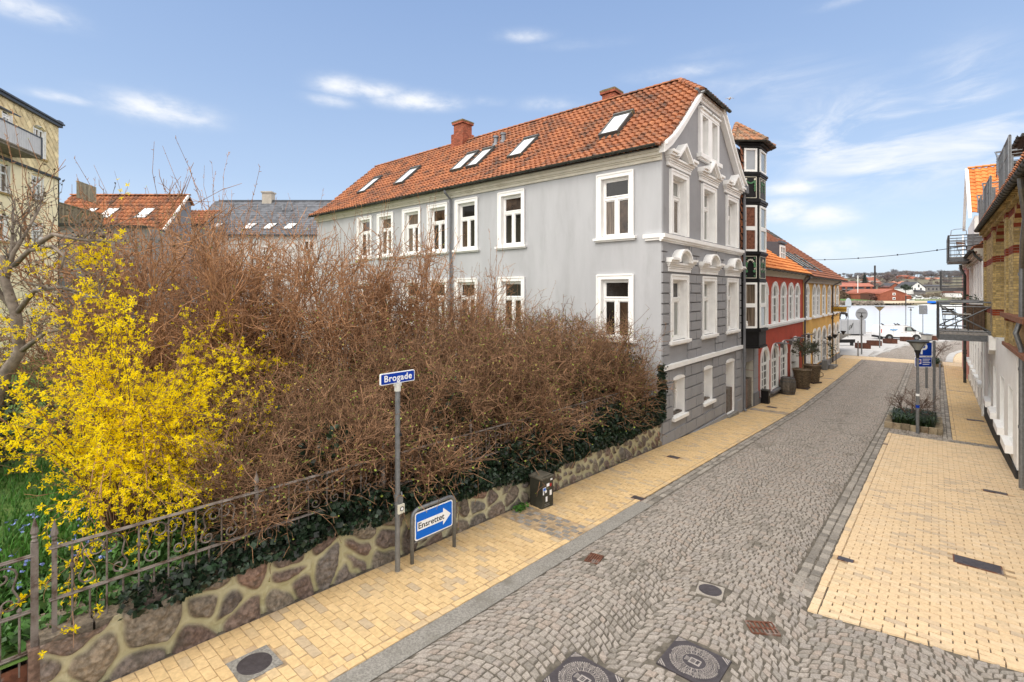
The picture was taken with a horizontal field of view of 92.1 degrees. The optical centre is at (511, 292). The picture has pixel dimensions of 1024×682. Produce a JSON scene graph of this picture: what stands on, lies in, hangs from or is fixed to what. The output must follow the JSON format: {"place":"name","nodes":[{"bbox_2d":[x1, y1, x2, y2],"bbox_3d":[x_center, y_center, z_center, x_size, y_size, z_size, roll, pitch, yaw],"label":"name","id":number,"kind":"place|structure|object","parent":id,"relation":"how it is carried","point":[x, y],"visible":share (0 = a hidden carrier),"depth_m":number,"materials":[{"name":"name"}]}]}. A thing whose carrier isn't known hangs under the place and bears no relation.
{"place":"outdoors","nodes":[
{"label":"outdoors","id":0,"kind":"place"},
{"bbox_2d":[0,354,619,669],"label":"garden lawn","id":1,"kind":"structure","parent":0,"point":[13,653],"depth_m":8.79,"materials":[{"name":"green plant"}]},
{"bbox_2d":[0,383,41,469],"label":"evergreen bush","id":2,"kind":"object","parent":1,"relation":"on","point":[6,461],"visible":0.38,"depth_m":9.53,"materials":[{"name":"green plant"}]},
{"bbox_2d":[0,276,64,431],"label":"budding shrub","id":3,"kind":"object","parent":1,"relation":"on","point":[3,357],"visible":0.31,"depth_m":11.57,"materials":[{"name":"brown plant"}]},
{"bbox_2d":[0,284,157,440],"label":"budding shrub","id":4,"kind":"object","parent":1,"relation":"on","point":[45,387],"visible":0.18,"depth_m":11.35,"materials":[{"name":"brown plant"}]},
{"bbox_2d":[0,163,174,407],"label":"fruit tree","id":5,"kind":"object","parent":1,"relation":"on","point":[15,310],"visible":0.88,"depth_m":7.13,"materials":[{"name":"grey plant"}]},
{"bbox_2d":[59,277,204,352],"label":"garden wall","id":6,"kind":"structure","parent":1,"relation":"on","point":[63,284],"depth_m":29.00,"materials":[{"name":"grey stone"}]},
{"bbox_2d":[0,171,305,659],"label":"forsythia","id":7,"kind":"object","parent":1,"relation":"on","point":[119,467],"visible":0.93,"depth_m":6.42,"materials":[{"name":"yellow plant"}]},
{"bbox_2d":[0,109,321,498],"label":"tall shrub","id":8,"kind":"object","parent":1,"relation":"on","point":[161,339],"visible":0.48,"depth_m":8.93,"materials":[{"name":"brown plant"}]},
{"bbox_2d":[31,157,316,443],"bbox_3d":[-6.909,0.240,11.079,5.354,6.861,5.919,0,0,-15],"label":"tall shrub","id":9,"kind":"object","parent":1,"relation":"on","point":[186,278],"visible":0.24,"depth_m":10.36,"materials":[{"name":"brown plant"}]},
{"bbox_2d":[0,495,378,657],"bbox_3d":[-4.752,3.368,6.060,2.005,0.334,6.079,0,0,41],"label":"fence","id":10,"kind":"object","parent":1,"relation":"on","point":[12,635],"visible":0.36,"depth_m":5.80,"materials":[{"name":"grey metal"}]},
{"bbox_2d":[149,363,310,482],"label":"tangled shrub","id":11,"kind":"object","parent":1,"relation":"on","point":[207,422],"visible":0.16,"depth_m":8.40,"materials":[{"name":"brown plant"}]},
{"bbox_2d":[170,430,318,581],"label":"overhanging shrub","id":12,"kind":"object","parent":1,"relation":"on","point":[241,517],"visible":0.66,"depth_m":6.31,"materials":[{"name":"brown plant"}]},
{"bbox_2d":[134,374,371,543],"bbox_3d":[-3.615,2.347,6.998,3.209,2.365,2.942,0,0,-13],"label":"hedge shrub","id":13,"kind":"object","parent":1,"relation":"on","point":[232,452],"visible":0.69,"depth_m":6.71,"materials":[{"name":"brown plant"}]},
{"bbox_2d":[116,135,419,459],"bbox_3d":[-5.298,0.148,10.742,5.552,7.116,6.139,0,0,-26],"label":"tall shrub","id":14,"kind":"object","parent":1,"relation":"on","point":[207,256],"visible":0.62,"depth_m":10.07,"materials":[{"name":"brown plant"}]},
{"bbox_2d":[226,365,381,456],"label":"tangled shrub","id":15,"kind":"object","parent":1,"relation":"on","point":[287,402],"visible":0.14,"depth_m":9.07,"materials":[{"name":"brown plant"}]},
{"bbox_2d":[181,348,434,517],"bbox_3d":[-2.890,2.368,7.499,3.082,2.712,3.094,0,0,16],"label":"hedge shrub","id":16,"kind":"object","parent":1,"relation":"on","point":[299,406],"visible":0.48,"depth_m":7.35,"materials":[{"name":"brown plant"}]},
{"bbox_2d":[242,384,406,510],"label":"overhanging shrub","id":17,"kind":"object","parent":1,"relation":"on","point":[314,452],"visible":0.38,"depth_m":7.39,"materials":[{"name":"brown plant"}]},
{"bbox_2d":[49,384,619,632],"bbox_3d":[-0.783,2.943,9.064,0.064,1.482,11.332,0,0,41],"label":"iron fence","id":18,"kind":"object","parent":1,"relation":"on","point":[53,547],"visible":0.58,"depth_m":5.70,"materials":[{"name":"metal"}]},
{"bbox_2d":[0,516,38,681],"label":"iron gate","id":19,"kind":"structure","parent":18,"relation":"attached to","point":[18,673],"depth_m":4.64,"materials":[{"name":"metal"}]},
{"bbox_2d":[235,308,445,461],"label":"hedge shrub","id":20,"kind":"object","parent":1,"relation":"on","point":[374,379],"visible":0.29,"depth_m":8.93,"materials":[{"name":"brown plant"}]},
{"bbox_2d":[214,179,472,419],"bbox_3d":[-3.758,0.327,11.531,5.919,6.861,5.354,0,0,-44],"label":"tall shrub","id":21,"kind":"object","parent":1,"relation":"on","point":[314,313],"visible":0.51,"depth_m":11.21,"materials":[{"name":"brown plant"}]},
{"bbox_2d":[291,328,480,528],"bbox_3d":[-2.211,2.119,8.673,3.923,3.010,3.595,0,0,37],"label":"hedge shrub","id":22,"kind":"object","parent":1,"relation":"on","point":[442,388],"visible":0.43,"depth_m":8.41,"materials":[{"name":"brown plant"}]},
{"bbox_2d":[303,183,487,390],"bbox_3d":[-2.993,0.686,12.484,4.858,6.226,5.371,0,0,-3],"label":"tall shrub","id":23,"kind":"object","parent":1,"relation":"on","point":[430,294],"visible":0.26,"depth_m":11.53,"materials":[{"name":"brown plant"}]},
{"bbox_2d":[160,339,644,555],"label":"undergrowth","id":24,"kind":"object","parent":1,"relation":"on","point":[329,435],"visible":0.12,"depth_m":7.56,"materials":[{"name":"brown plant"}]},
{"bbox_2d":[316,383,491,515],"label":"overhanging shrub","id":25,"kind":"object","parent":1,"relation":"on","point":[426,477],"visible":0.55,"depth_m":7.83,"materials":[{"name":"brown plant"}]},
{"bbox_2d":[298,286,529,427],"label":"hedge shrub","id":26,"kind":"object","parent":1,"relation":"on","point":[437,344],"visible":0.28,"depth_m":9.94,"materials":[{"name":"brown plant"}]},
{"bbox_2d":[334,331,536,471],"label":"hedge shrub","id":27,"kind":"object","parent":1,"relation":"on","point":[458,403],"visible":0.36,"depth_m":9.09,"materials":[{"name":"brown plant"}]},
{"bbox_2d":[382,384,501,528],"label":"overhanging shrub","id":28,"kind":"object","parent":1,"relation":"on","point":[450,461],"visible":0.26,"depth_m":8.51,"materials":[{"name":"brown plant"}]},
{"bbox_2d":[371,314,545,478],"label":"hedge shrub","id":29,"kind":"object","parent":1,"relation":"on","point":[489,384],"visible":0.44,"depth_m":9.76,"materials":[{"name":"brown plant"}]},
{"bbox_2d":[394,305,523,433],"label":"hedge shrub","id":30,"kind":"object","parent":1,"relation":"on","point":[465,336],"visible":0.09,"depth_m":11.20,"materials":[{"name":"brown plant"}]},
{"bbox_2d":[393,230,530,371],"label":"tall shrub","id":31,"kind":"object","parent":1,"relation":"on","point":[494,295],"visible":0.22,"depth_m":13.00,"materials":[{"name":"brown plant"}]},
{"bbox_2d":[383,288,576,400],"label":"hedge shrub","id":32,"kind":"object","parent":1,"relation":"on","point":[503,341],"visible":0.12,"depth_m":12.55,"materials":[{"name":"brown plant"}]},
{"bbox_2d":[447,375,538,467],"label":"overhanging shrub","id":33,"kind":"object","parent":1,"relation":"on","point":[509,413],"visible":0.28,"depth_m":9.90,"materials":[{"name":"brown plant"}]},
{"bbox_2d":[414,309,578,458],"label":"hedge shrub","id":34,"kind":"object","parent":1,"relation":"on","point":[516,379],"visible":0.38,"depth_m":10.79,"materials":[{"name":"brown plant"}]},
{"bbox_2d":[453,301,610,450],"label":"hedge shrub","id":35,"kind":"object","parent":1,"relation":"on","point":[563,380],"visible":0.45,"depth_m":11.42,"materials":[{"name":"brown plant"}]},
{"bbox_2d":[483,374,592,496],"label":"overhanging shrub","id":36,"kind":"object","parent":1,"relation":"on","point":[552,419],"visible":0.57,"depth_m":10.38,"materials":[{"name":"brown plant"}]},
{"bbox_2d":[473,289,616,381],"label":"hedge shrub","id":37,"kind":"object","parent":1,"relation":"on","point":[535,323],"visible":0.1,"depth_m":14.60,"materials":[{"name":"brown plant"}]},
{"bbox_2d":[503,361,600,490],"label":"overhanging shrub","id":38,"kind":"object","parent":1,"relation":"on","point":[551,427],"visible":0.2,"depth_m":10.75,"materials":[{"name":"brown plant"}]},
{"bbox_2d":[498,304,648,426],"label":"hedge shrub","id":39,"kind":"object","parent":1,"relation":"on","point":[593,373],"visible":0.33,"depth_m":12.50,"materials":[{"name":"brown plant"}]},
{"bbox_2d":[537,352,625,457],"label":"overhanging shrub","id":40,"kind":"object","parent":1,"relation":"on","point":[575,414],"visible":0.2,"depth_m":11.99,"materials":[{"name":"brown plant"}]},
{"bbox_2d":[517,299,647,424],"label":"hedge shrub","id":41,"kind":"object","parent":1,"relation":"on","point":[607,363],"visible":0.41,"depth_m":12.93,"materials":[{"name":"brown plant"}]},
{"bbox_2d":[528,316,659,419],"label":"hedge shrub","id":42,"kind":"object","parent":1,"relation":"on","point":[627,370],"visible":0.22,"depth_m":13.63,"materials":[{"name":"brown plant"}]},
{"bbox_2d":[587,352,653,438],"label":"overhanging shrub","id":43,"kind":"object","parent":1,"relation":"on","point":[617,387],"visible":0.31,"depth_m":13.14,"materials":[{"name":"brown plant"}]},
{"bbox_2d":[576,305,672,417],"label":"hedge shrub","id":44,"kind":"object","parent":1,"relation":"on","point":[643,361],"visible":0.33,"depth_m":14.18,"materials":[{"name":"brown plant"}]},
{"bbox_2d":[617,357,675,438],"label":"overhanging shrub","id":45,"kind":"object","parent":1,"relation":"on","point":[653,390],"visible":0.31,"depth_m":14.02,"materials":[{"name":"brown plant"}]},
{"bbox_2d":[112,358,859,681],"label":"pavement","id":46,"kind":"structure","parent":0,"point":[644,464],"depth_m":6.97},
{"bbox_2d":[226,645,282,681],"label":"access cover","id":47,"kind":"object","parent":46,"relation":"on","point":[258,662],"visible":1,"depth_m":5.25,"materials":[{"name":"metal"}]},
{"bbox_2d":[379,369,414,571],"bbox_3d":[-1.664,2.686,7.216,0.128,3.042,0.604,0,0,41],"label":"street name sign","id":48,"kind":"object","parent":46,"relation":"on","point":[396,379],"visible":0.99,"depth_m":7.20,"materials":[{"name":"metal"}]},
{"bbox_2d":[410,495,455,564],"bbox_3d":[-1.226,3.770,7.750,0.057,0.990,0.884,0,0,43],"label":"one way sign","id":49,"kind":"object","parent":46,"relation":"on","point":[433,520],"visible":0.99,"depth_m":7.71,"materials":[{"name":"metal"}]},
{"bbox_2d":[528,470,553,509],"bbox_3d":[0.594,3.998,9.931,0.380,0.710,0.360,0,0,-44],"label":"cable cabinet","id":50,"kind":"object","parent":46,"relation":"on","point":[543,499],"visible":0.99,"depth_m":9.82,"materials":[{"name":"grey metal"}]},
{"bbox_2d":[315,359,860,681],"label":"pavement left border","id":51,"kind":"object","parent":46,"relation":"on","point":[354,662],"visible":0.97,"depth_m":7.09,"materials":[{"name":"grey stone"}]},
{"bbox_2d":[0,0,1023,277],"label":"sky","id":52,"kind":"structure","parent":0,"point":[875,113],"materials":[{"name":"blue"}]},
{"bbox_2d":[1,346,1023,681],"bbox_3d":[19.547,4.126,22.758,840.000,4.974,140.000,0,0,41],"label":"ground","id":53,"kind":"structure","parent":0,"point":[663,648],"depth_m":6.46,"materials":[{"name":"grey stone"}]},
{"bbox_2d":[0,88,64,366],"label":"apartment building","id":54,"kind":"structure","parent":53,"relation":"on","point":[39,129],"depth_m":24.24,"materials":[{"name":"beige paint"}]},
{"bbox_2d":[59,180,180,276],"bbox_3d":[-26.483,-1.000,32.719,5.120,10.999,8.470,0,0,-15],"label":"terrace annex","id":55,"kind":"object","parent":53,"relation":"on","point":[86,189],"visible":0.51,"depth_m":31.79,"materials":[{"name":"metal"}]},
{"bbox_2d":[64,194,194,276],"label":"tiled back house","id":56,"kind":"structure","parent":53,"relation":"on","point":[137,199],"depth_m":39.85,"materials":[{"name":"orange tile"}]},
{"bbox_2d":[22,377,751,681],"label":"boulder wall","id":57,"kind":"structure","parent":53,"relation":"on","point":[110,646],"depth_m":5.93,"materials":[{"name":"stone"}]},
{"bbox_2d":[114,364,668,620],"bbox_3d":[0.260,3.115,10.171,0.605,1.900,13.395,0,0,41],"label":"ivy","id":58,"kind":"object","parent":57,"relation":"attached to","point":[305,529],"visible":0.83,"depth_m":7.42,"materials":[{"name":"green plant"}]},
{"bbox_2d":[330,501,651,681],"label":"gutter strip","id":59,"kind":"object","parent":53,"relation":"on","point":[379,663],"visible":1,"depth_m":6.43,"materials":[{"name":"concrete"}]},
{"bbox_2d":[309,77,748,444],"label":"corner house","id":60,"kind":"structure","parent":53,"relation":"on","point":[627,203],"depth_m":18.12,"materials":[{"name":"grey paint"}]},
{"bbox_2d":[374,211,393,258],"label":"window","id":61,"kind":"structure","parent":60,"relation":"in","point":[390,216],"depth_m":24.32,"materials":[{"name":"white paint"}]},
{"bbox_2d":[400,207,422,256],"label":"window","id":62,"kind":"structure","parent":60,"relation":"in","point":[411,227],"depth_m":23.09,"materials":[{"name":"white paint"}]},
{"bbox_2d":[424,202,448,254],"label":"window","id":63,"kind":"structure","parent":60,"relation":"in","point":[441,209],"depth_m":21.76,"materials":[{"name":"white paint"}]},
{"bbox_2d":[452,196,479,252],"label":"window","id":64,"kind":"structure","parent":60,"relation":"in","point":[465,210],"depth_m":20.65,"materials":[{"name":"white paint"}]},
{"bbox_2d":[494,188,526,249],"bbox_3d":[-0.006,-2.771,18.924,1.530,2.242,0.310,0,0,41],"label":"window","id":65,"kind":"structure","parent":60,"relation":"in","point":[510,204],"depth_m":19.04,"materials":[{"name":"white paint"}]},
{"bbox_2d":[497,276,524,334],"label":"window","id":66,"kind":"structure","parent":60,"relation":"in","point":[514,281],"depth_m":19.00,"materials":[{"name":"white paint"}]},
{"bbox_2d":[593,169,636,242],"bbox_3d":[3.362,-2.771,16.031,1.530,2.242,0.310,0,0,41],"label":"window","id":67,"kind":"structure","parent":60,"relation":"in","point":[614,190],"depth_m":16.10,"materials":[{"name":"white paint"}]},
{"bbox_2d":[596,273,636,344],"bbox_3d":[3.362,0.529,16.031,1.530,2.242,0.310,0,0,41],"label":"window","id":68,"kind":"structure","parent":60,"relation":"in","point":[612,290],"depth_m":16.11,"materials":[{"name":"white paint"}]},
{"bbox_2d":[671,374,688,421],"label":"window","id":69,"kind":"structure","parent":60,"relation":"in","point":[679,394],"depth_m":16.42,"materials":[{"name":"white paint"}]},
{"bbox_2d":[665,144,698,236],"bbox_3d":[5.405,-3.300,15.962,0.540,2.920,2.080,0,0,41],"label":"window","id":70,"kind":"structure","parent":60,"relation":"in","point":[678,181],"depth_m":16.21,"materials":[{"name":"white paint"}]},
{"bbox_2d":[665,249,698,346],"bbox_3d":[5.405,0.154,15.962,0.540,3.072,2.080,0,0,41],"label":"window","id":71,"kind":"structure","parent":60,"relation":"in","point":[679,284],"depth_m":16.28,"materials":[{"name":"white paint"}]},
{"bbox_2d":[697,105,722,169],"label":"window","id":72,"kind":"structure","parent":60,"relation":"in","point":[708,123],"depth_m":17.92,"materials":[{"name":"white paint"}]},
{"bbox_2d":[697,254,724,339],"bbox_3d":[7.197,0.154,18.048,0.540,3.072,2.080,0,0,41],"label":"window","id":73,"kind":"structure","parent":60,"relation":"in","point":[711,264],"depth_m":18.41,"materials":[{"name":"white paint"}]},
{"bbox_2d":[697,161,725,242],"bbox_3d":[7.197,-3.300,18.048,0.540,2.920,2.080,0,0,41],"label":"window","id":74,"kind":"structure","parent":60,"relation":"in","point":[708,193],"depth_m":18.39,"materials":[{"name":"white paint"}]},
{"bbox_2d":[723,174,745,247],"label":"window","id":75,"kind":"structure","parent":60,"relation":"in","point":[731,203],"depth_m":20.31,"materials":[{"name":"white paint"}]},
{"bbox_2d":[723,258,745,334],"bbox_3d":[8.962,0.154,20.104,0.540,3.072,2.080,0,0,41],"label":"window","id":76,"kind":"structure","parent":60,"relation":"in","point":[732,284],"depth_m":20.50,"materials":[{"name":"white paint"}]},
{"bbox_2d":[372,552,1023,681],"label":"road junction","id":77,"kind":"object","parent":53,"relation":"on","point":[602,571],"visible":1,"depth_m":5.91,"materials":[{"name":"stone"}]},
{"bbox_2d":[542,652,623,681],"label":"manhole cover","id":78,"kind":"object","parent":77,"relation":"on","point":[575,667],"visible":1,"depth_m":5.30,"materials":[{"name":"metal"}]},
{"bbox_2d":[656,636,731,681],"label":"manhole cover","id":79,"kind":"object","parent":77,"relation":"on","point":[686,660],"visible":1,"depth_m":5.53,"materials":[{"name":"metal"}]},
{"bbox_2d":[507,378,998,539],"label":"sett crossing strips","id":80,"kind":"object","parent":53,"relation":"on","point":[583,527],"visible":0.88,"depth_m":9.29,"materials":[{"name":"stone"}]},
{"bbox_2d":[732,122,776,410],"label":"gateway house","id":81,"kind":"structure","parent":53,"relation":"on","point":[755,147],"depth_m":21.23,"materials":[{"name":"grey paint"}]},
{"bbox_2d":[746,282,756,327],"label":"window","id":82,"kind":"structure","parent":81,"relation":"in","point":[751,287],"depth_m":21.20,"materials":[{"name":"white wood"}]},
{"bbox_2d":[746,205,756,250],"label":"window","id":83,"kind":"structure","parent":81,"relation":"in","point":[751,210],"depth_m":21.20,"materials":[{"name":"white wood"}]},
{"bbox_2d":[641,360,912,597],"bbox_3d":[16.712,4.977,24.076,3.394,1.367,42.289,0,0,41],"label":"road edging","id":84,"kind":"object","parent":53,"relation":"on","point":[808,566],"visible":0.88,"depth_m":11.31,"materials":[{"name":"stone"}]},
{"bbox_2d":[752,241,813,403],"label":"red house","id":85,"kind":"structure","parent":53,"relation":"on","point":[785,277],"depth_m":26.94,"materials":[{"name":"paint"}]},
{"bbox_2d":[766,229,848,368],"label":"yellow house","id":86,"kind":"structure","parent":53,"relation":"on","point":[823,283],"depth_m":36.73,"materials":[{"name":"paint"}]},
{"bbox_2d":[884,411,942,435],"bbox_3d":[15.780,5.161,19.369,1.700,0.441,2.850,0,0,41],"label":"planting bed","id":87,"kind":"object","parent":53,"relation":"on","point":[936,430],"visible":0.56,"depth_m":18.40,"materials":[{"name":"stone"}]},
{"bbox_2d":[882,407,942,427],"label":"bed plants","id":88,"kind":"object","parent":87,"relation":"on","point":[899,415],"visible":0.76,"depth_m":18.80,"materials":[{"name":"green plant"}]},
{"bbox_2d":[889,364,941,437],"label":"parking setts","id":89,"kind":"structure","parent":53,"relation":"on","point":[912,380],"depth_m":27.39,"materials":[{"name":"stone"}]},
{"bbox_2d":[906,340,929,433],"bbox_3d":[14.776,3.499,17.971,0.670,3.515,0.670,0,0,41],"label":"street lamp","id":90,"kind":"object","parent":89,"relation":"on","point":[917,345],"visible":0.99,"depth_m":17.93,"materials":[{"name":"metal"}]},
{"bbox_2d":[915,341,935,412],"bbox_3d":[17.579,3.736,20.979,0.739,3.350,0.224,0,0,0],"label":"parking sign","id":91,"kind":"object","parent":89,"relation":"on","point":[926,350],"visible":0.81,"depth_m":21.06,"materials":[{"name":"metal"}]},
{"bbox_2d":[940,264,968,382],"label":"pink house","id":92,"kind":"structure","parent":53,"relation":"on","point":[964,273],"depth_m":31.71,"materials":[{"name":"paint"}]},
{"bbox_2d":[946,228,984,415],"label":"panelled house","id":93,"kind":"structure","parent":53,"relation":"on","point":[971,260],"depth_m":25.74,"materials":[{"name":"grey paint"}]},
{"bbox_2d":[946,366,997,445],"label":"footway","id":94,"kind":"structure","parent":53,"relation":"on","point":[954,375],"depth_m":21.91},
{"bbox_2d":[936,133,1023,488],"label":"brick house","id":95,"kind":"structure","parent":53,"relation":"on","point":[999,311],"depth_m":14.70,"materials":[{"name":"white paint"}]},
{"bbox_2d":[962,164,1003,340],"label":"tall gable house","id":96,"kind":"structure","parent":53,"relation":"on","point":[976,177],"depth_m":31.02,"materials":[{"name":"white ceramic"}]},
{"bbox_2d":[265,333,850,363],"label":"courtyard ground","id":97,"kind":"structure","parent":0,"point":[841,336],"depth_m":45.74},
{"bbox_2d":[204,191,331,337],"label":"slate roof house","id":98,"kind":"structure","parent":97,"relation":"on","point":[266,203],"depth_m":45.88,"materials":[{"name":"tile"}]},
{"bbox_2d":[582,360,907,620],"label":"road","id":99,"kind":"structure","parent":0,"point":[781,437],"depth_m":10.32,"materials":[{"name":"stone"}]},
{"bbox_2d":[839,333,950,356],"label":"plaza","id":100,"kind":"structure","parent":0,"point":[846,349],"depth_m":53.87,"materials":[{"name":"grey concrete"}]},
{"bbox_2d":[871,324,923,339],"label":"delivery van","id":101,"kind":"object","parent":100,"relation":"on","point":[891,331],"visible":0.86,"depth_m":64.41,"materials":[{"name":"white paint"}]},
{"bbox_2d":[839,305,961,333],"bbox_3d":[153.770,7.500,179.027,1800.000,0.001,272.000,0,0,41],"label":"water","id":102,"kind":"structure","parent":0,"point":[892,314],"depth_m":152.27,"materials":[{"name":"white"}]},
{"bbox_2d":[839,277,961,304],"bbox_3d":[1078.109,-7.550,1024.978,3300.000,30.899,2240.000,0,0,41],"label":"hills","id":103,"kind":"structure","parent":0,"point":[922,281],"depth_m":431.74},
{"bbox_2d":[846,289,906,300],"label":"boathouse","id":104,"kind":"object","parent":103,"relation":"on","point":[889,295],"visible":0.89,"depth_m":300.00,"materials":[{"name":"red wood"}]},
{"bbox_2d":[876,341,961,361],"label":"harbour road","id":105,"kind":"structure","parent":0,"point":[909,349],"depth_m":48.39,"materials":[{"name":"grey asphalt"}]},
{"bbox_2d":[819,433,1023,665],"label":"pavement","id":106,"kind":"structure","parent":0,"point":[935,631],"depth_m":8.51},
{"bbox_2d":[807,433,1023,672],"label":"curb","id":107,"kind":"object","parent":106,"relation":"on","point":[816,601],"visible":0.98,"depth_m":6.66,"materials":[{"name":"beige stone"}]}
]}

